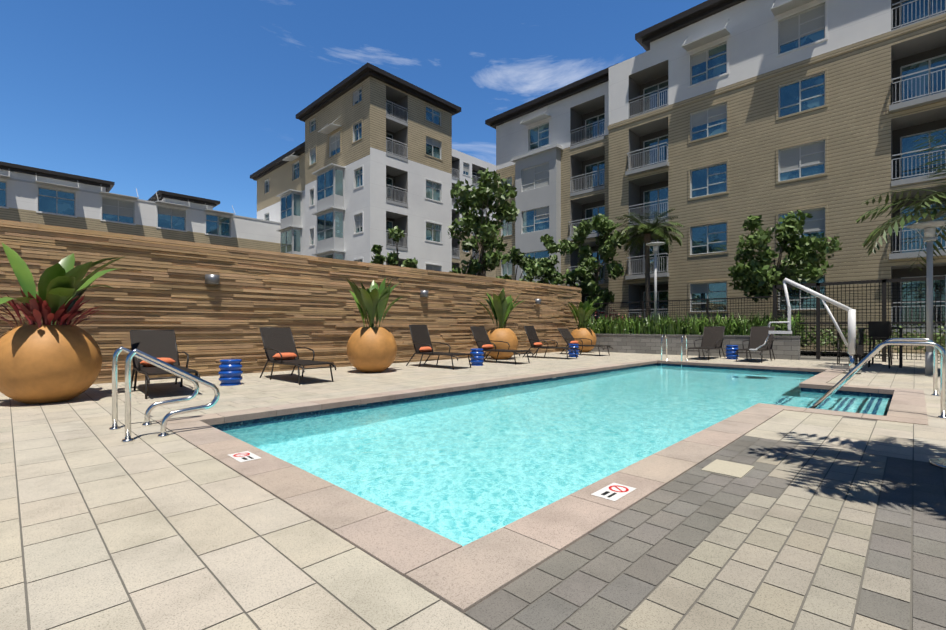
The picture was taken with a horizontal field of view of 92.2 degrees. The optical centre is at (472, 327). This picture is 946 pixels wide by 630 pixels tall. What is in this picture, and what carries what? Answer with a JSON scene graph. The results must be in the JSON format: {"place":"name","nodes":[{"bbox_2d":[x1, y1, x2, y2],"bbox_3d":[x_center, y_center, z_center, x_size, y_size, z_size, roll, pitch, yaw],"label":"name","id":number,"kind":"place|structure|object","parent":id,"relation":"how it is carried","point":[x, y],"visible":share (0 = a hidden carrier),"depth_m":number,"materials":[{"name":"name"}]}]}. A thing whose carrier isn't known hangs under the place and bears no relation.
{"place":"outdoors","nodes":[
{"label":"outdoors","id":0,"kind":"place"},
{"bbox_2d":[0,161,280,251],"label":"building","id":1,"kind":"structure","parent":0,"point":[28,194],"depth_m":33.52,"materials":[{"name":"white paint"}]},
{"bbox_2d":[0,0,706,218],"label":"sky","id":2,"kind":"structure","parent":0,"point":[195,98],"materials":[{"name":"blue"}]},
{"bbox_2d":[0,350,945,629],"bbox_3d":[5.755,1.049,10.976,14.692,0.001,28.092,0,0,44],"label":"deck paving","id":3,"kind":"structure","parent":0,"point":[252,573],"depth_m":2.28,"materials":[{"name":"beige concrete"}]},
{"bbox_2d":[0,243,127,403],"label":"planter","id":4,"kind":"object","parent":3,"relation":"on","point":[48,361],"visible":1,"depth_m":6.18,"materials":[{"name":"ceramic"}]},
{"bbox_2d":[109,346,198,429],"bbox_3d":[-3.431,0.635,4.940,0.100,0.877,0.820,0,0,44],"label":"grab rail","id":5,"kind":"object","parent":3,"relation":"on","point":[151,407],"visible":0.96,"depth_m":4.82,"materials":[{"name":"silver metal"}]},
{"bbox_2d":[130,330,199,398],"bbox_3d":[-5.122,0.556,7.514,0.734,1.014,2.001,0,0,-43],"label":"chaise","id":6,"kind":"object","parent":3,"relation":"on","point":[161,345],"visible":0.73,"depth_m":7.98,"materials":[{"name":"fabric"}]},
{"bbox_2d":[121,348,219,442],"bbox_3d":[-2.921,0.635,4.446,0.100,0.877,0.820,0,0,44],"label":"grab rail","id":7,"kind":"object","parent":3,"relation":"on","point":[167,416],"visible":0.9,"depth_m":4.36,"materials":[{"name":"silver metal"}]},
{"bbox_2d":[218,359,242,385],"bbox_3d":[-4.423,0.821,8.312,0.402,0.464,0.406,0,0,44],"label":"stool","id":8,"kind":"object","parent":3,"relation":"on","point":[230,372],"visible":0.98,"depth_m":8.17,"materials":[{"name":"blue"}]},
{"bbox_2d":[0,219,581,383],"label":"wall","id":9,"kind":"structure","parent":3,"relation":"on","point":[160,284],"depth_m":10.41,"materials":[{"name":"brown wood"}]},
{"bbox_2d":[205,274,540,303],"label":"wall lights","id":10,"kind":"object","parent":9,"relation":"attached to","point":[212,279],"depth_m":9.77,"materials":[{"name":"grey metal"}]},
{"bbox_2d":[259,327,335,384],"bbox_3d":[-3.535,0.532,9.084,1.948,1.062,0.746,0,0,44],"label":"chaise","id":11,"kind":"object","parent":3,"relation":"on","point":[280,347],"visible":0.96,"depth_m":9.43,"materials":[{"name":"fabric"}]},
{"bbox_2d":[250,62,460,271],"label":"building","id":12,"kind":"structure","parent":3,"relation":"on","point":[361,170],"depth_m":33.83,"materials":[{"name":"white stucco"},{"name":"tan siding"},{"name":"glass"}]},
{"bbox_2d":[346,275,402,372],"bbox_3d":[-2.340,-0.098,10.725,1.378,2.301,1.442,0,0,44],"label":"planter","id":13,"kind":"object","parent":3,"relation":"on","point":[371,348],"visible":0.98,"depth_m":10.37,"materials":[{"name":"ceramic"}]},
{"bbox_2d":[369,226,418,268],"bbox_3d":[-2.604,-1.205,16.239,1.960,4.523,1.709,0,0,44],"label":"tree","id":14,"kind":"object","parent":3,"relation":"on","point":[396,233],"visible":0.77,"depth_m":15.68,"materials":[{"name":"green plant"}]},
{"bbox_2d":[406,325,474,369],"bbox_3d":[-0.883,0.495,12.010,1.883,1.135,0.734,0,0,40],"label":"chaise","id":15,"kind":"object","parent":3,"relation":"on","point":[421,340],"visible":1,"depth_m":12.26,"materials":[{"name":"fabric"}]},
{"bbox_2d":[470,348,483,365],"bbox_3d":[0.109,0.821,12.552,0.402,0.464,0.406,0,0,44],"label":"stool","id":16,"kind":"object","parent":3,"relation":"on","point":[478,353],"visible":0.94,"depth_m":12.40,"materials":[{"name":"blue"}]},
{"bbox_2d":[448,168,519,275],"bbox_3d":[0.392,-3.031,20.364,3.321,8.170,3.373,0,0,1],"label":"tree","id":17,"kind":"object","parent":3,"relation":"on","point":[482,197],"visible":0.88,"depth_m":20.25,"materials":[{"name":"green plant"}]},
{"bbox_2d":[461,234,507,278],"bbox_3d":[0.503,-2.063,23.582,2.642,6.240,2.126,0,0,44],"label":"tree","id":18,"kind":"object","parent":3,"relation":"on","point":[469,244],"visible":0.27,"depth_m":23.49,"materials":[{"name":"green plant"}]},
{"bbox_2d":[476,288,525,358],"bbox_3d":[0.954,-0.135,15.085,1.440,2.374,1.658,0,0,44],"label":"planter","id":19,"kind":"object","parent":3,"relation":"on","point":[501,306],"visible":0.94,"depth_m":14.65,"materials":[{"name":"ceramic"}]},
{"bbox_2d":[470,326,532,364],"bbox_3d":[0.823,0.518,13.571,1.914,1.090,0.781,0,0,44],"label":"chaise","id":20,"kind":"object","parent":3,"relation":"on","point":[482,339],"visible":0.94,"depth_m":13.87,"materials":[{"name":"fabric"}]},
{"bbox_2d":[501,246,540,281],"bbox_3d":[2.585,-2.056,29.240,3.770,6.224,3.331,0,0,44],"label":"tree","id":21,"kind":"object","parent":3,"relation":"on","point":[515,257],"visible":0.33,"depth_m":28.78,"materials":[{"name":"green plant"}]},
{"bbox_2d":[155,360,927,612],"bbox_3d":[3.298,1.076,7.689,6.190,0.074,13.280,0,0,44],"label":"pool coping","id":22,"kind":"object","parent":3,"relation":"on","point":[463,579],"visible":0.83,"depth_m":2.81,"materials":[{"name":"beige concrete"}]},
{"bbox_2d":[228,451,753,500],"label":"pool deck markers","id":23,"kind":"object","parent":22,"relation":"on","point":[614,491],"visible":1,"depth_m":3.31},
{"bbox_2d":[522,234,571,284],"bbox_3d":[3.936,-1.933,23.626,2.694,5.980,2.525,0,0,17],"label":"tree","id":24,"kind":"object","parent":3,"relation":"on","point":[545,270],"visible":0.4,"depth_m":23.03,"materials":[{"name":"green plant"}]},
{"bbox_2d":[210,363,892,428],"bbox_3d":[3.298,1.678,7.689,5.550,1.250,12.640,0,0,44],"label":"tile","id":25,"kind":"object","parent":3,"relation":"on","point":[266,419],"visible":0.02,"depth_m":7.81,"materials":[{"name":"blue tile"}]},
{"bbox_2d":[219,365,891,546],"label":"pool water","id":26,"kind":"structure","parent":25,"relation":"in","point":[463,469],"depth_m":4.93,"materials":[{"name":"teal liquid"}]},
{"bbox_2d":[661,334,666,364],"bbox_3d":[5.976,0.882,14.219,0.090,1.342,0.467,0,0,44],"label":"end rail","id":27,"kind":"object","parent":25,"relation":"attached to","point":[661,346],"visible":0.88,"depth_m":14.12,"materials":[{"name":"silver metal"}]},
{"bbox_2d":[681,334,686,365],"bbox_3d":[6.407,0.882,13.801,0.090,1.342,0.467,0,0,44],"label":"end rail","id":28,"kind":"object","parent":25,"relation":"attached to","point":[683,335],"visible":0.75,"depth_m":13.63,"materials":[{"name":"silver metal"}]},
{"bbox_2d":[811,341,945,418],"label":"stair rail","id":29,"kind":"object","parent":25,"relation":"attached to","point":[870,354],"visible":0.9,"depth_m":5.40,"materials":[{"name":"silver metal"}]},
{"bbox_2d":[829,338,939,396],"bbox_3d":[6.484,0.794,7.394,1.559,1.249,0.193,0,0,32],"label":"stair rail","id":30,"kind":"object","parent":25,"relation":"attached to","point":[935,371],"visible":0.62,"depth_m":6.98,"materials":[{"name":"silver metal"}]},
{"bbox_2d":[523,326,580,359],"bbox_3d":[2.660,0.506,15.542,1.883,1.114,0.734,0,0,37],"label":"chaise","id":31,"kind":"object","parent":3,"relation":"on","point":[533,339],"visible":0.94,"depth_m":15.76,"materials":[{"name":"fabric"}]},
{"bbox_2d":[568,344,578,356],"bbox_3d":[3.556,0.821,16.105,0.402,0.464,0.406,0,0,44],"label":"stool","id":32,"kind":"object","parent":3,"relation":"on","point":[571,354],"visible":0.69,"depth_m":15.96,"materials":[{"name":"blue"}]},
{"bbox_2d":[568,299,600,351],"bbox_3d":[4.698,-0.080,19.038,1.482,2.265,1.622,0,0,44],"label":"planter","id":33,"kind":"object","parent":3,"relation":"on","point":[583,313],"visible":0.75,"depth_m":18.81,"materials":[{"name":"ceramic"}]},
{"bbox_2d":[558,328,612,354],"bbox_3d":[4.231,0.556,17.298,2.014,1.014,0.743,0,0,44],"label":"chaise","id":34,"kind":"object","parent":3,"relation":"on","point":[565,333],"visible":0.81,"depth_m":17.60,"materials":[{"name":"fabric"}]},
{"bbox_2d":[564,214,629,321],"bbox_3d":[6.643,-2.581,24.707,3.009,7.286,3.745,0,0,-15],"label":"tree","id":35,"kind":"object","parent":3,"relation":"on","point":[588,266],"visible":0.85,"depth_m":24.30,"materials":[{"name":"green plant"}]},
{"bbox_2d":[591,308,640,326],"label":"plants","id":36,"kind":"object","parent":3,"relation":"on","point":[610,315],"depth_m":24.50,"materials":[{"name":"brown plant"}]},
{"bbox_2d":[610,208,684,320],"bbox_3d":[8.354,-2.329,21.567,3.079,6.777,3.025,0,0,44],"label":"palm","id":37,"kind":"object","parent":3,"relation":"on","point":[649,230],"visible":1,"depth_m":21.67,"materials":[{"name":"green plant"}]},
{"bbox_2d":[591,334,800,359],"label":"planter wall","id":38,"kind":"structure","parent":3,"relation":"on","point":[786,347],"depth_m":17.13,"materials":[{"name":"grey concrete"}]},
{"bbox_2d":[578,309,807,339],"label":"ornamental grass","id":39,"kind":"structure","parent":38,"relation":"in","point":[669,326],"depth_m":17.79,"materials":[{"name":"green plant"}]},
{"bbox_2d":[646,242,664,333],"bbox_3d":[7.614,-1.537,18.995,0.760,3.980,0.760,0,0,44],"label":"lamp post","id":40,"kind":"object","parent":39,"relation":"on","point":[655,245],"visible":0.83,"depth_m":18.95,"materials":[{"name":"grey metal"}]},
{"bbox_2d":[685,326,724,359],"bbox_3d":[7.777,0.518,15.214,0.734,1.090,1.884,0,0,44],"label":"chaise","id":41,"kind":"object","parent":3,"relation":"on","point":[712,337],"visible":0.94,"depth_m":15.67,"materials":[{"name":"fabric"}]},
{"bbox_2d":[725,345,738,358],"bbox_3d":[8.524,0.821,14.978,0.402,0.464,0.406,0,0,44],"label":"stool","id":42,"kind":"object","parent":3,"relation":"on","point":[731,350],"visible":0.79,"depth_m":14.84,"materials":[{"name":"blue"}]},
{"bbox_2d":[735,326,774,362],"bbox_3d":[8.818,0.518,14.204,0.734,1.090,1.884,0,0,44],"label":"chaise","id":43,"kind":"object","parent":3,"relation":"on","point":[758,336],"visible":0.92,"depth_m":14.68,"materials":[{"name":"fabric"}]},
{"bbox_2d":[589,276,945,361],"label":"fence","id":44,"kind":"object","parent":3,"relation":"on","point":[775,302],"visible":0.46,"depth_m":14.68,"materials":[{"name":"black metal"}]},
{"bbox_2d":[728,210,842,314],"bbox_3d":[12.723,-1.901,18.876,3.802,5.918,3.741,0,0,17],"label":"tree","id":45,"kind":"object","parent":3,"relation":"on","point":[760,277],"visible":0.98,"depth_m":18.37,"materials":[{"name":"green plant"}]},
{"bbox_2d":[749,278,862,374],"bbox_3d":[7.753,-0.067,10.703,2.140,2.240,0.540,0,0,34],"label":"pool lift","id":46,"kind":"object","parent":3,"relation":"on","point":[853,348],"visible":0.94,"depth_m":10.32,"materials":[{"name":"white metal"}]},
{"bbox_2d":[837,322,857,364],"bbox_3d":[10.536,0.453,12.816,0.428,1.202,0.427,0,0,44],"label":"bar stool","id":47,"kind":"object","parent":3,"relation":"on","point":[839,345],"visible":0.56,"depth_m":12.81,"materials":[{"name":"black metal"}]},
{"bbox_2d":[800,320,944,358],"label":"planting","id":48,"kind":"object","parent":3,"relation":"on","point":[877,341],"depth_m":17.11,"materials":[{"name":"green plant"}]},
{"bbox_2d":[868,321,890,368],"bbox_3d":[10.551,0.453,11.826,0.427,1.202,0.428,0,0,44],"label":"bar stool","id":49,"kind":"object","parent":3,"relation":"on","point":[878,328],"visible":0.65,"depth_m":11.69,"materials":[{"name":"black metal"}]},
{"bbox_2d":[857,328,903,367],"bbox_3d":[11.039,0.533,12.329,0.900,1.040,0.900,0,0,44],"label":"bar table","id":50,"kind":"object","parent":3,"relation":"on","point":[861,337],"visible":0.69,"depth_m":12.29,"materials":[{"name":"black metal"}]},
{"bbox_2d":[871,322,891,364],"bbox_3d":[11.527,0.453,12.831,0.427,1.202,0.428,0,0,44],"label":"bar stool","id":51,"kind":"object","parent":3,"relation":"on","point":[890,331],"visible":0.31,"depth_m":12.82,"materials":[{"name":"black metal"}]},
{"bbox_2d":[906,220,945,374],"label":"lamp post","id":52,"kind":"object","parent":3,"relation":"on","point":[929,228],"visible":1,"depth_m":10.01,"materials":[{"name":"grey metal"}]},
{"bbox_2d":[452,149,495,277],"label":"building","id":53,"kind":"structure","parent":0,"point":[466,167],"depth_m":56.63,"materials":[{"name":"white paint"}]},
{"bbox_2d":[485,0,945,353],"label":"building","id":54,"kind":"structure","parent":0,"point":[714,124],"depth_m":22.27,"materials":[{"name":"beige paint"}]},
{"bbox_3d":[11.008,0.653,9.711,1.200,0.800,1.400,0,0,44],"label":"black planter","id":55,"kind":"object","parent":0,"visible":0},
{"bbox_2d":[856,130,945,270],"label":"palm","id":56,"kind":"object","parent":55,"relation":"on","point":[901,222],"visible":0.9,"depth_m":10.50,"materials":[{"name":"green plant"}]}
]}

